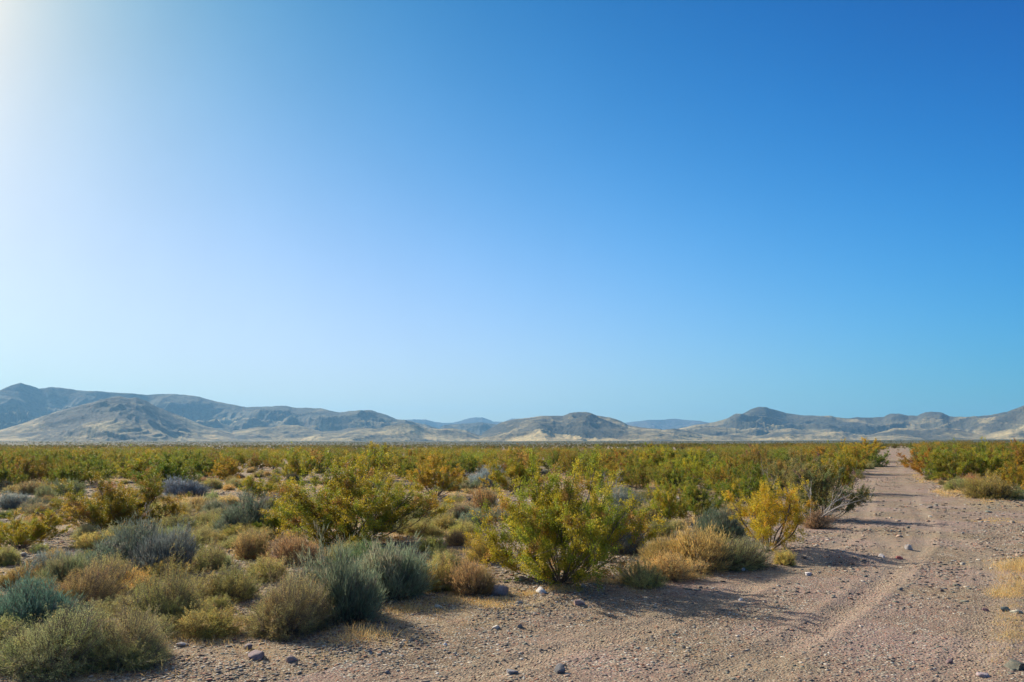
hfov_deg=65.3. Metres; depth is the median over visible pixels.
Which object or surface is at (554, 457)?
creosote bush
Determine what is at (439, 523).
bursage bush
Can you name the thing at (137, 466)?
creosote bush
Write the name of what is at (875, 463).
bursage bush
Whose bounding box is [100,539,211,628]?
bursage bush
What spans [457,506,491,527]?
broom shrub
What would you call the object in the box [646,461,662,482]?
creosote bush
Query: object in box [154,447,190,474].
creosote bush
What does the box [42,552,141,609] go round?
bursage bush
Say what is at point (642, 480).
creosote bush
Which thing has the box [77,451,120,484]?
creosote bush
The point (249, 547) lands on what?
dry shrub
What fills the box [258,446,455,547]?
creosote bush
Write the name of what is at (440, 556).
bursage bush
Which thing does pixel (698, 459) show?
creosote bush
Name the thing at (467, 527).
bursage bush
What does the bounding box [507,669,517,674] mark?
rock
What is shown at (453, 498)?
bursage bush
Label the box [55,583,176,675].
bursage bush
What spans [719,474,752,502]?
creosote bush
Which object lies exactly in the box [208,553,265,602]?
bursage bush
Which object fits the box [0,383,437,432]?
hills
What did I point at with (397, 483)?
dry shrub
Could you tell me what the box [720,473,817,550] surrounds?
creosote bush
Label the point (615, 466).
creosote bush
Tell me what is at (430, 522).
bursage bush
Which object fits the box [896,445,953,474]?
creosote bush
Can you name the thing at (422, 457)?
creosote bush
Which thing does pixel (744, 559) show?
bursage bush
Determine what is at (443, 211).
sky
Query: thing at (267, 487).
creosote bush
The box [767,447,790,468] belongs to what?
creosote bush
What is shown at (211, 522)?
bursage bush
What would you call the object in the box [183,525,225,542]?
dry shrub
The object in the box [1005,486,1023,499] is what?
bursage bush
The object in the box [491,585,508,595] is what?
rock
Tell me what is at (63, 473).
creosote bush
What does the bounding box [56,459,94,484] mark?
creosote bush
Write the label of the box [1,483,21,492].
bursage bush
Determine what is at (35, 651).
bursage bush
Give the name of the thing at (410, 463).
creosote bush
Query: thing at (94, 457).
creosote bush
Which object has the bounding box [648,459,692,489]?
creosote bush
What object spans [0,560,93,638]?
broom shrub
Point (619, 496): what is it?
grey shrub
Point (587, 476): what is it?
creosote bush
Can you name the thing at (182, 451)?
creosote bush
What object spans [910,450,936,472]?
creosote bush
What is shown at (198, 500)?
bursage bush
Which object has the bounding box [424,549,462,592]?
bursage bush
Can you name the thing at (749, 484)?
creosote bush
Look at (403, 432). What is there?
hills
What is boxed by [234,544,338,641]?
bursage bush
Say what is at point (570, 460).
creosote bush
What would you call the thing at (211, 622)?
bursage bush
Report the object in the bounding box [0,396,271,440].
hills
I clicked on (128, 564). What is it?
bursage bush
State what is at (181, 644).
rock
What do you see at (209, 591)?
bursage bush
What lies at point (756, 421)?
hills
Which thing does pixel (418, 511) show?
bursage bush
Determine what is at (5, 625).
bursage bush
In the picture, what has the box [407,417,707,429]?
hills
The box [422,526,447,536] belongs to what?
bursage bush
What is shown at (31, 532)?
broom shrub
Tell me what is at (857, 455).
creosote bush
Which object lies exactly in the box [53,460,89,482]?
creosote bush
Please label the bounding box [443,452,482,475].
creosote bush
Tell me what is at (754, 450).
creosote bush
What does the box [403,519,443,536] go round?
bursage bush
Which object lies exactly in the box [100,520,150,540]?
bursage bush
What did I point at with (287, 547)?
dry shrub
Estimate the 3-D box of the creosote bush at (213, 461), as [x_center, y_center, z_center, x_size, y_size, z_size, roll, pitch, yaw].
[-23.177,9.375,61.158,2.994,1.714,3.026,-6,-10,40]
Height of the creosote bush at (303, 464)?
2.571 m
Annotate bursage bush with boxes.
[0,479,13,489]
[0,508,13,518]
[0,541,24,566]
[0,554,53,588]
[0,590,132,681]
[0,608,35,647]
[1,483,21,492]
[13,477,44,493]
[24,499,54,515]
[29,543,49,553]
[34,479,57,500]
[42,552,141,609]
[51,478,87,495]
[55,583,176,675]
[63,525,116,548]
[70,521,103,538]
[75,548,94,558]
[75,548,136,579]
[85,594,129,615]
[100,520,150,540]
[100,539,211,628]
[130,611,180,639]
[142,556,196,580]
[155,510,208,531]
[157,523,187,538]
[159,500,193,515]
[166,566,222,603]
[167,524,207,551]
[168,511,193,521]
[170,601,245,641]
[180,499,192,510]
[184,537,228,571]
[187,496,206,507]
[193,498,211,512]
[195,511,217,526]
[195,589,236,612]
[200,477,224,488]
[200,489,219,501]
[201,530,230,544]
[202,507,224,530]
[202,551,232,563]
[204,505,227,518]
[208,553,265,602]
[218,520,254,536]
[219,531,245,548]
[223,476,243,487]
[225,529,271,543]
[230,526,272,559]
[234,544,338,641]
[242,524,274,539]
[243,548,290,582]
[264,499,281,509]
[323,538,364,561]
[394,516,419,533]
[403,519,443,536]
[405,505,438,521]
[413,515,436,525]
[414,531,448,552]
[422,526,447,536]
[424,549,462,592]
[425,547,463,567]
[428,545,447,555]
[433,510,455,528]
[441,491,467,504]
[441,516,471,530]
[445,518,480,539]
[454,477,471,486]
[462,536,498,562]
[464,483,499,511]
[609,550,670,588]
[634,499,661,521]
[670,518,684,529]
[698,532,776,573]
[722,501,749,515]
[772,549,797,565]
[865,463,874,468]
[868,459,883,466]
[941,476,971,490]
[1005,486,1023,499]
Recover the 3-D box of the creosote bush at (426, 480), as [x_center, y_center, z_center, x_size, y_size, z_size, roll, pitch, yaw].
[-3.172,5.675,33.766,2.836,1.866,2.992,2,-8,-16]
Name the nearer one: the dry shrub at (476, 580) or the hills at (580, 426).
the dry shrub at (476, 580)
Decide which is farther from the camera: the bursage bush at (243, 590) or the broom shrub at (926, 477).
the broom shrub at (926, 477)
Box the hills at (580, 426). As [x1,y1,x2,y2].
[473,412,692,440]
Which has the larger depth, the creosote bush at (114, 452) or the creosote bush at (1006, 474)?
the creosote bush at (114, 452)
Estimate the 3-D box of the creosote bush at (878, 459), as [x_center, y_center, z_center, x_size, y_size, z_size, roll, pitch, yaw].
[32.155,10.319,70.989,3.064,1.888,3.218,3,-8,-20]
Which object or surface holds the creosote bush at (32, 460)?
on the ground at (446, 629)
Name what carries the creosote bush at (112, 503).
on the ground at (446, 629)
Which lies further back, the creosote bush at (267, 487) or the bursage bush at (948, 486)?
the bursage bush at (948, 486)
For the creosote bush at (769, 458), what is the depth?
56.44 m
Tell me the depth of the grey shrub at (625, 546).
15.77 m
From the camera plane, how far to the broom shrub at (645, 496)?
29.85 m
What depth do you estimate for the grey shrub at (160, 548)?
13.47 m
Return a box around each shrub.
[0,488,36,509]
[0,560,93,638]
[2,518,29,529]
[7,520,49,537]
[14,572,62,597]
[17,493,59,511]
[19,493,41,509]
[23,546,93,574]
[23,548,93,587]
[38,494,55,502]
[38,546,68,558]
[76,534,128,569]
[93,502,186,564]
[116,564,158,597]
[120,517,199,574]
[159,474,211,496]
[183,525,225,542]
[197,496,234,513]
[207,484,272,532]
[214,493,240,504]
[222,483,235,490]
[249,471,264,477]
[256,520,391,626]
[258,491,280,502]
[260,526,326,565]
[263,470,272,476]
[267,474,280,482]
[284,471,302,483]
[327,533,388,564]
[335,531,442,602]
[393,480,404,485]
[439,481,460,490]
[440,501,472,518]
[441,527,472,545]
[441,551,505,596]
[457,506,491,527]
[459,482,471,488]
[462,488,472,493]
[464,464,505,486]
[470,477,483,487]
[483,501,523,521]
[499,476,519,489]
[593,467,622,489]
[604,483,651,514]
[609,509,649,554]
[617,483,636,494]
[633,484,664,501]
[637,531,676,561]
[641,546,711,581]
[645,516,677,536]
[657,513,745,574]
[690,500,752,540]
[761,460,777,488]
[768,477,866,520]
[802,507,836,528]
[924,470,952,480]
[952,470,1022,498]
[961,471,981,481]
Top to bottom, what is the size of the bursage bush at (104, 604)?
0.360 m
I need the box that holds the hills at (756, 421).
[679,406,1023,435]
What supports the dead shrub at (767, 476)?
on the ground at (446, 629)
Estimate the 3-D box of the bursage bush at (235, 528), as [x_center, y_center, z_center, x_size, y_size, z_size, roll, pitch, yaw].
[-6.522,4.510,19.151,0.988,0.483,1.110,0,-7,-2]
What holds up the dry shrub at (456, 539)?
on the ground at (446, 629)
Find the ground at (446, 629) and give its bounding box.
[0,439,1023,681]
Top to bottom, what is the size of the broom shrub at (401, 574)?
1.086 m
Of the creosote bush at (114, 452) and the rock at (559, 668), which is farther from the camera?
the creosote bush at (114, 452)
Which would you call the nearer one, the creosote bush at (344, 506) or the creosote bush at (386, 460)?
the creosote bush at (344, 506)
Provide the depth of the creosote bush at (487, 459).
77.17 m
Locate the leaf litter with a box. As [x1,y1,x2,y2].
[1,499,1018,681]
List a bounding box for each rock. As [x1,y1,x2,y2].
[175,642,188,645]
[244,643,252,649]
[248,649,264,660]
[285,655,296,662]
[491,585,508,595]
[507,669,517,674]
[536,586,546,593]
[554,663,564,673]
[574,599,584,604]
[904,544,912,549]
[976,672,989,677]
[1000,606,1010,611]
[1003,659,1023,670]
[1009,610,1022,612]
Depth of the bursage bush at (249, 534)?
17.75 m
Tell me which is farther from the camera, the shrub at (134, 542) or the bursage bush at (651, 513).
the bursage bush at (651, 513)
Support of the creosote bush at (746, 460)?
on the ground at (446, 629)
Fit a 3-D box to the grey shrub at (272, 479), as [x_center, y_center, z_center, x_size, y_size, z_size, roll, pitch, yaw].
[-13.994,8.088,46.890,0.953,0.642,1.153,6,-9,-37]
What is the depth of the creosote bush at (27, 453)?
57.21 m
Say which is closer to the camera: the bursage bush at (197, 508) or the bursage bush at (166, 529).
the bursage bush at (166, 529)
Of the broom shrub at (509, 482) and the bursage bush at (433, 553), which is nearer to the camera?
the bursage bush at (433, 553)
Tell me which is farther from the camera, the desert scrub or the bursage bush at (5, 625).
the desert scrub
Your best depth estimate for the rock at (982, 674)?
7.80 m
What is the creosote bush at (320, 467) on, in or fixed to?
on the ground at (446, 629)
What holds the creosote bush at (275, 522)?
on the ground at (446, 629)
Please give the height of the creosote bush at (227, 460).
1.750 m
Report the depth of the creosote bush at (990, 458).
42.81 m
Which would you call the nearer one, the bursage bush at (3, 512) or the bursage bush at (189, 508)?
the bursage bush at (3, 512)
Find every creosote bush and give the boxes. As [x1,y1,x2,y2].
[0,449,38,467]
[0,453,25,479]
[0,456,40,481]
[0,461,28,484]
[0,505,72,549]
[7,446,50,460]
[8,447,45,482]
[15,456,61,484]
[23,448,58,477]
[39,466,191,531]
[41,453,75,481]
[43,459,83,485]
[44,450,61,464]
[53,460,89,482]
[56,449,89,465]
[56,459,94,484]
[66,448,86,457]
[75,450,107,461]
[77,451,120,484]
[81,450,112,462]
[84,454,109,470]
[97,461,116,474]
[102,449,121,459]
[107,447,148,474]
[107,449,138,477]
[111,444,164,478]
[126,450,211,492]
[145,447,163,456]
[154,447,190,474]
[158,446,191,469]
[167,448,189,460]
[185,449,217,464]
[188,452,220,476]
[199,456,226,470]
[203,453,246,480]
[217,452,235,470]
[219,448,245,462]
[233,451,247,465]
[234,472,295,498]
[245,454,267,469]
[251,507,299,535]
[253,449,277,464]
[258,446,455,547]
[263,454,282,468]
[268,441,322,478]
[305,446,348,473]
[339,441,407,479]
[361,449,395,474]
[390,448,418,465]
[390,452,418,476]
[391,456,421,473]
[395,460,417,478]
[405,453,469,495]
[408,448,429,459]
[415,449,446,473]
[422,452,455,472]
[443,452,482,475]
[463,443,668,591]
[464,455,483,470]
[478,444,546,492]
[478,453,495,465]
[489,454,506,472]
[498,448,542,471]
[541,449,566,470]
[549,448,569,457]
[551,449,577,474]
[559,448,605,475]
[576,450,612,477]
[580,462,616,488]
[590,450,615,461]
[596,449,613,466]
[599,458,640,481]
[610,448,638,457]
[612,462,647,486]
[617,446,657,477]
[622,440,684,468]
[622,464,651,488]
[645,471,692,522]
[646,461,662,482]
[646,465,701,492]
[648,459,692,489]
[658,447,724,485]
[671,473,725,519]
[672,450,700,467]
[683,453,710,470]
[692,452,743,488]
[701,451,723,464]
[703,455,747,488]
[711,458,785,511]
[719,455,766,481]
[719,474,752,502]
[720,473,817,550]
[731,444,785,469]
[732,453,779,474]
[760,451,779,462]
[761,447,825,497]
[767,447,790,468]
[767,469,787,491]
[781,453,874,519]
[797,454,815,466]
[802,449,822,462]
[806,438,864,492]
[810,452,855,468]
[811,446,831,459]
[822,438,871,472]
[823,452,847,470]
[843,437,887,454]
[857,447,889,466]
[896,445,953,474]
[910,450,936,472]
[918,436,995,480]
[922,460,959,480]
[928,451,961,473]
[947,438,1023,482]
[966,442,986,455]
[985,455,1023,492]
[992,438,1023,470]
[995,443,1012,453]
[1006,466,1020,488]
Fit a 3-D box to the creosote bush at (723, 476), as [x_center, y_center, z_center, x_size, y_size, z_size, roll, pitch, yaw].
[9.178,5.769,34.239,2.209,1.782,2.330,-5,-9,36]
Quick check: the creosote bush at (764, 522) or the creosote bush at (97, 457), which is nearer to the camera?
the creosote bush at (764, 522)
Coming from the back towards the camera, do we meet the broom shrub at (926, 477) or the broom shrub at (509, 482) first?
the broom shrub at (926, 477)
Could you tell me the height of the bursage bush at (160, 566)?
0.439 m
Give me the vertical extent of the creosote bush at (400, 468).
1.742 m
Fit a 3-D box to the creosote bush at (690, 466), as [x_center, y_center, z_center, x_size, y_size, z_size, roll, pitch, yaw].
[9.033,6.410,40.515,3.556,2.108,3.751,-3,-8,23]
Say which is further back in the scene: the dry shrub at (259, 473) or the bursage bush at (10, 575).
the dry shrub at (259, 473)
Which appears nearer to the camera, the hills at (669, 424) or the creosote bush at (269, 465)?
the creosote bush at (269, 465)
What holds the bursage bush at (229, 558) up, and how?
on the ground at (446, 629)
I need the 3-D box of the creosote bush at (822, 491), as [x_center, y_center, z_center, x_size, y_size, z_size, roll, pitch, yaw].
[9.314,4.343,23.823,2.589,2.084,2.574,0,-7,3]
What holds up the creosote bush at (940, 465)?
on the ground at (446, 629)
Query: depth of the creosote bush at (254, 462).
68.22 m
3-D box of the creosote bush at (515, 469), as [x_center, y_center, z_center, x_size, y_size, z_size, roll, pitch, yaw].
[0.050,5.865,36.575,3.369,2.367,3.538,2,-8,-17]
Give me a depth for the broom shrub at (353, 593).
9.94 m
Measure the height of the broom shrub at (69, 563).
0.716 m
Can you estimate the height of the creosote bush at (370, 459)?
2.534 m
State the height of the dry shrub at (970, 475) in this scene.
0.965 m
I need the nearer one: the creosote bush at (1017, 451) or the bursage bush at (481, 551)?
the bursage bush at (481, 551)
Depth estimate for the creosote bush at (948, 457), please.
50.16 m
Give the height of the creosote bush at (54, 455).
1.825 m
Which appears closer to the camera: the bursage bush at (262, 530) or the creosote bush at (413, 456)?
the bursage bush at (262, 530)
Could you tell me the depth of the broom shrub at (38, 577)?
11.67 m
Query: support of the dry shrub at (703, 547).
on the ground at (446, 629)
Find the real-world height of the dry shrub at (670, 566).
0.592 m
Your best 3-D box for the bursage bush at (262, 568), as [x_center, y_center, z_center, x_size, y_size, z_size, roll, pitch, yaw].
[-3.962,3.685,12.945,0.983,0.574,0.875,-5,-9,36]
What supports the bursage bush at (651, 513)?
on the ground at (446, 629)
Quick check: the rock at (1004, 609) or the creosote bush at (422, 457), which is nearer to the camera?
the rock at (1004, 609)
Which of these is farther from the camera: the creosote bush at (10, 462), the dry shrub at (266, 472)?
the dry shrub at (266, 472)
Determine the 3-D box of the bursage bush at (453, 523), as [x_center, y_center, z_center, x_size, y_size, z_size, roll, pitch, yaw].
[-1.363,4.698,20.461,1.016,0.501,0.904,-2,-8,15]
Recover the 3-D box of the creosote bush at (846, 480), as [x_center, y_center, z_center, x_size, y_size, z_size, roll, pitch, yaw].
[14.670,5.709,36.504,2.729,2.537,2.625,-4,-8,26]
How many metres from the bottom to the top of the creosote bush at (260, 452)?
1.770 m
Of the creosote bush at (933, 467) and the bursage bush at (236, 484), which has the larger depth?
the creosote bush at (933, 467)
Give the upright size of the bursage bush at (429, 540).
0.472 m
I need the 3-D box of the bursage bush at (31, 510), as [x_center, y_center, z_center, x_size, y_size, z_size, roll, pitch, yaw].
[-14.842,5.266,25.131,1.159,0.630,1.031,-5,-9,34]
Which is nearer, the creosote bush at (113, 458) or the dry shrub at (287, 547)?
the dry shrub at (287, 547)
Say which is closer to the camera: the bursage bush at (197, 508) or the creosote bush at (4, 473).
the bursage bush at (197, 508)
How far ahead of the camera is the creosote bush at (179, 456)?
55.14 m
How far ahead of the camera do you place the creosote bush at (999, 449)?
74.11 m
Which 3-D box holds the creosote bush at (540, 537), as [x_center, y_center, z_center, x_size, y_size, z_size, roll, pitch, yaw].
[0.963,2.882,13.047,3.045,2.424,3.226,3,-8,-19]
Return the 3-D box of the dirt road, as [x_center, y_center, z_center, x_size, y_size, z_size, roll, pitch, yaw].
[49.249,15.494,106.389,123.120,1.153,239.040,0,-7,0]
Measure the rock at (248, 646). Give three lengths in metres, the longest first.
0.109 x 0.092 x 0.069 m
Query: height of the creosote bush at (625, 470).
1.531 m
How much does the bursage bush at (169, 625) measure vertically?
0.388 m
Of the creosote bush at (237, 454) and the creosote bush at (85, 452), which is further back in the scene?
the creosote bush at (237, 454)
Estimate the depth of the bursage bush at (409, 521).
19.64 m
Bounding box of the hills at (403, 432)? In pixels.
[231,424,1023,440]
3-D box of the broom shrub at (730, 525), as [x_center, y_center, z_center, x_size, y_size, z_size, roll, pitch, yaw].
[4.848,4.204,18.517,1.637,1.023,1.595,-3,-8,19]
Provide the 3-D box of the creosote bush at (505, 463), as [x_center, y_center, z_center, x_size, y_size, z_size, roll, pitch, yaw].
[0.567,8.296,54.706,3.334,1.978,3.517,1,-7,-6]
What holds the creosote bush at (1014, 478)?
on the ground at (446, 629)
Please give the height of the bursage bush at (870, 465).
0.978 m
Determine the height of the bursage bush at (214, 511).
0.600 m
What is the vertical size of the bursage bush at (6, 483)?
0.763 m
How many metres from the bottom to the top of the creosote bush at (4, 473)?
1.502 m
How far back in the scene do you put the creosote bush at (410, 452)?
86.52 m
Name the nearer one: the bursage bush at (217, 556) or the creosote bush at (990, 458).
the bursage bush at (217, 556)
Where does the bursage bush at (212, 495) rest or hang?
on the ground at (446, 629)
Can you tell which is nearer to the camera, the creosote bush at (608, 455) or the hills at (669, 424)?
the creosote bush at (608, 455)
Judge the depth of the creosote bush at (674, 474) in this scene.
36.08 m
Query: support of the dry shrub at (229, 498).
on the ground at (446, 629)
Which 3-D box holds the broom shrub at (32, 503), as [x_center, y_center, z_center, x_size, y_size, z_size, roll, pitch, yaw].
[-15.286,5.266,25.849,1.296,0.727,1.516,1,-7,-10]
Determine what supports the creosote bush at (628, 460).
on the ground at (446, 629)
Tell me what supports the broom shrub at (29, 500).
on the ground at (446, 629)
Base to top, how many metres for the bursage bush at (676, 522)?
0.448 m
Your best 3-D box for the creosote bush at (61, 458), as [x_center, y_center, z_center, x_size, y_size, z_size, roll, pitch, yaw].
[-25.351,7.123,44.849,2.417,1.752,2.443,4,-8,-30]
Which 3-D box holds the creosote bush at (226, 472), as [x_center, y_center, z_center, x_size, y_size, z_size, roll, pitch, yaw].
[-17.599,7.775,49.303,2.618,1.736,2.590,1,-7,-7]
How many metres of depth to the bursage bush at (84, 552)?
14.54 m
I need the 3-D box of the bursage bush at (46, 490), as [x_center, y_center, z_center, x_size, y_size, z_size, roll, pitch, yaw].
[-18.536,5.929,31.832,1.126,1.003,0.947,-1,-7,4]
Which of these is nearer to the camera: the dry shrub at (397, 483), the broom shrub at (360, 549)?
the broom shrub at (360, 549)
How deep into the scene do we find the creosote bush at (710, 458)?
61.36 m
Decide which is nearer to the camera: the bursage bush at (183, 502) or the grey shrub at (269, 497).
the bursage bush at (183, 502)
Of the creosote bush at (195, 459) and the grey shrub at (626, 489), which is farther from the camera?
the creosote bush at (195, 459)
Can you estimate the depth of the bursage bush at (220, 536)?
17.65 m
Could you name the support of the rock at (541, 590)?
on the ground at (446, 629)
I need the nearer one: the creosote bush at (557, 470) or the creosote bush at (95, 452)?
the creosote bush at (557, 470)
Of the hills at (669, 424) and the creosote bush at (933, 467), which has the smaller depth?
the creosote bush at (933, 467)
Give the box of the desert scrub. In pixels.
[0,438,1023,464]
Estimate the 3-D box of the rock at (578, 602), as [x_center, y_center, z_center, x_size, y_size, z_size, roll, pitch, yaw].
[0.923,3.641,11.093,0.166,0.111,0.151,14,-23,-31]
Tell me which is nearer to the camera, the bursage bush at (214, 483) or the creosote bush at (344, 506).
the creosote bush at (344, 506)
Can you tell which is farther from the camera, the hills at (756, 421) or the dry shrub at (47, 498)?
the hills at (756, 421)
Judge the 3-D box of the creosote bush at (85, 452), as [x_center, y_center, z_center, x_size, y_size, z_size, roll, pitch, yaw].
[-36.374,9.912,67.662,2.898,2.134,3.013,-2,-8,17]
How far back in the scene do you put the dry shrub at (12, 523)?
19.96 m
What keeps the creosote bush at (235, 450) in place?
on the ground at (446, 629)
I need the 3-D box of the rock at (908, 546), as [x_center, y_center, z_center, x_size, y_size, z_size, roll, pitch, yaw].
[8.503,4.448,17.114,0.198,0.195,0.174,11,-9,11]
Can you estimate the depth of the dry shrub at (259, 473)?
54.78 m
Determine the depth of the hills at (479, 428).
6895.56 m
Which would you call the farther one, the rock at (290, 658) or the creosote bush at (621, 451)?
the creosote bush at (621, 451)
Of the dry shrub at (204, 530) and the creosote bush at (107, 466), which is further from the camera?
the creosote bush at (107, 466)
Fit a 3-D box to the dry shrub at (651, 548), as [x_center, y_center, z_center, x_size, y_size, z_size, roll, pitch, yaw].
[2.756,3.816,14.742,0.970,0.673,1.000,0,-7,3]
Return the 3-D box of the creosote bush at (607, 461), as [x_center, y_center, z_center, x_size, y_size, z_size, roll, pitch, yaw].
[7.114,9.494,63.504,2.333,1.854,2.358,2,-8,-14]
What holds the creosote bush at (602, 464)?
on the ground at (446, 629)
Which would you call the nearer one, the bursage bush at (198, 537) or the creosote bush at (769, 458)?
the bursage bush at (198, 537)
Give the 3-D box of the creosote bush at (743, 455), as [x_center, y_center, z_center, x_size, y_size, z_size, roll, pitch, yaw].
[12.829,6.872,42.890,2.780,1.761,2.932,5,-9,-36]
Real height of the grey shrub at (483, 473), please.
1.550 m
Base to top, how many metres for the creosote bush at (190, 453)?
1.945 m
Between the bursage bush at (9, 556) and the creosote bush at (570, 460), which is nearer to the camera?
the bursage bush at (9, 556)
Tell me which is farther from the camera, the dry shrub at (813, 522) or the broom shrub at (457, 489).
the broom shrub at (457, 489)
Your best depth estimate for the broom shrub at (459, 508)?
23.70 m
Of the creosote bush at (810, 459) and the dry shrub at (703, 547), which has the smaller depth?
the dry shrub at (703, 547)
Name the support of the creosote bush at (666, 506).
on the ground at (446, 629)
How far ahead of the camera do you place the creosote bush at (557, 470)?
55.10 m
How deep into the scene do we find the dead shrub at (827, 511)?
21.40 m
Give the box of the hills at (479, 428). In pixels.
[439,422,496,434]
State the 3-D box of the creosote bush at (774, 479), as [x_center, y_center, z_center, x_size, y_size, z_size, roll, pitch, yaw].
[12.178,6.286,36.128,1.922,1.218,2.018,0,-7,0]
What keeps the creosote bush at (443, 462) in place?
on the ground at (446, 629)
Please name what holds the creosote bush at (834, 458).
on the ground at (446, 629)
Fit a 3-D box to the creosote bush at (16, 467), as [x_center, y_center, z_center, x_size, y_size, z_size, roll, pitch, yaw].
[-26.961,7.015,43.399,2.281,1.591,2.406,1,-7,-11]
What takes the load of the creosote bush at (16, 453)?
on the ground at (446, 629)
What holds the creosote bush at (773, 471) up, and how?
on the ground at (446, 629)
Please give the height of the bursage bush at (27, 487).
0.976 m
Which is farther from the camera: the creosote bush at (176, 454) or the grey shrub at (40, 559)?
the creosote bush at (176, 454)
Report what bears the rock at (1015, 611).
on the ground at (446, 629)
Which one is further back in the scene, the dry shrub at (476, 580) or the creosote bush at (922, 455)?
the creosote bush at (922, 455)
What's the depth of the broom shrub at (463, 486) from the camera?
37.51 m
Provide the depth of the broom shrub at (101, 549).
13.29 m
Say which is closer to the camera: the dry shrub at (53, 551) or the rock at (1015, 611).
the rock at (1015, 611)
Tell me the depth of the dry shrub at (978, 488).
32.14 m
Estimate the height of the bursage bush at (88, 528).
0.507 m
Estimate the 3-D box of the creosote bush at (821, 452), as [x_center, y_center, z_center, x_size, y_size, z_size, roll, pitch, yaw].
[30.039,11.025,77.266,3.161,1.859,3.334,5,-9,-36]
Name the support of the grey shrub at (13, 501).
on the ground at (446, 629)
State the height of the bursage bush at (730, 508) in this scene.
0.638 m
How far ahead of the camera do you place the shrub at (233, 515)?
19.73 m
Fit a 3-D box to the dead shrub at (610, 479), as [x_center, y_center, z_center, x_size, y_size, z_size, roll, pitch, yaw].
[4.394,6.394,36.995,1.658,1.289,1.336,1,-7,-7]
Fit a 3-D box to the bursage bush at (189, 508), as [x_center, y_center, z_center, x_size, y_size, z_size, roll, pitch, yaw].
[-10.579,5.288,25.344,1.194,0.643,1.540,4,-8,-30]
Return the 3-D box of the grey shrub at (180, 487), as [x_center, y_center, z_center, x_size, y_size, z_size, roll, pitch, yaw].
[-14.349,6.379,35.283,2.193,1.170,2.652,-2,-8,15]
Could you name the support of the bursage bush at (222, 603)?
on the ground at (446, 629)
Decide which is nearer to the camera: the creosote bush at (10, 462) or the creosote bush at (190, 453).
the creosote bush at (10, 462)
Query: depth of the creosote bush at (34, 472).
41.93 m
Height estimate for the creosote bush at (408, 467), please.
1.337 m
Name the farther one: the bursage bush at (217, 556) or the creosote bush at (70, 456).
the creosote bush at (70, 456)
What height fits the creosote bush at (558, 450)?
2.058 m
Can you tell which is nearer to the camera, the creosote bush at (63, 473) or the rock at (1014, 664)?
the rock at (1014, 664)
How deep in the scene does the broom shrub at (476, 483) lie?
38.75 m
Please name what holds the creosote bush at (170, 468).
on the ground at (446, 629)
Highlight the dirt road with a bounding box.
[276,449,1023,681]
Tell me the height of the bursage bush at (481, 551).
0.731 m
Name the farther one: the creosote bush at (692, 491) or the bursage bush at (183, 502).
the bursage bush at (183, 502)
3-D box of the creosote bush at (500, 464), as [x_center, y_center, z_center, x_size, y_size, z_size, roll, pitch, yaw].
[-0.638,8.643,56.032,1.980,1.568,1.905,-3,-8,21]
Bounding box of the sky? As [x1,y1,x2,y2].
[0,0,1023,422]
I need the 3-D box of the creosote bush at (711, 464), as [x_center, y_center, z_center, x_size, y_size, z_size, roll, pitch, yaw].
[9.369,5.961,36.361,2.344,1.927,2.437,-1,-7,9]
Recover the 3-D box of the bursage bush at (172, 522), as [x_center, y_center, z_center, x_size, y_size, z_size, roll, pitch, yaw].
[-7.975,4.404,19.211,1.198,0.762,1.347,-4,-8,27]
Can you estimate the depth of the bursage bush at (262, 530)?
18.40 m
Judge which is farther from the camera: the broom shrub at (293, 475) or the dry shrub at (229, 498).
the broom shrub at (293, 475)
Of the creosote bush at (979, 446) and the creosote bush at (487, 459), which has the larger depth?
the creosote bush at (487, 459)
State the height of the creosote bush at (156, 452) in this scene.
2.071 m
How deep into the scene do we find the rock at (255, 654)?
8.21 m
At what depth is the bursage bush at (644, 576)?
12.65 m
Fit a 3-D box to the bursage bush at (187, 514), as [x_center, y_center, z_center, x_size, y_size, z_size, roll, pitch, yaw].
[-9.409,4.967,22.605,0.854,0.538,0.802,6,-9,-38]
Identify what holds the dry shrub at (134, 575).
on the ground at (446, 629)
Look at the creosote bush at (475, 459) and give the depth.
60.71 m
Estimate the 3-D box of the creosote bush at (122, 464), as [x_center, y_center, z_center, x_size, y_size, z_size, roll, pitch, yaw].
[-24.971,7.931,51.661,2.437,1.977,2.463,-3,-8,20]
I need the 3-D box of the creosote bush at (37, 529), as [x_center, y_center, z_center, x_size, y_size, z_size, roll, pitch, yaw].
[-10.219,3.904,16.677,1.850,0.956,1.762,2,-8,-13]
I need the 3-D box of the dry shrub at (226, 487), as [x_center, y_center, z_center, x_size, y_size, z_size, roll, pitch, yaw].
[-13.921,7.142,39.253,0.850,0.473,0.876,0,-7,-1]
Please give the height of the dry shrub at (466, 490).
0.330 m
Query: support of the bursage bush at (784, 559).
on the ground at (446, 629)
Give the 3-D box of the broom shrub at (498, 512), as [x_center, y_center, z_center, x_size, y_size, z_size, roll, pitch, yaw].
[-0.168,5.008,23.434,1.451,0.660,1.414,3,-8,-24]

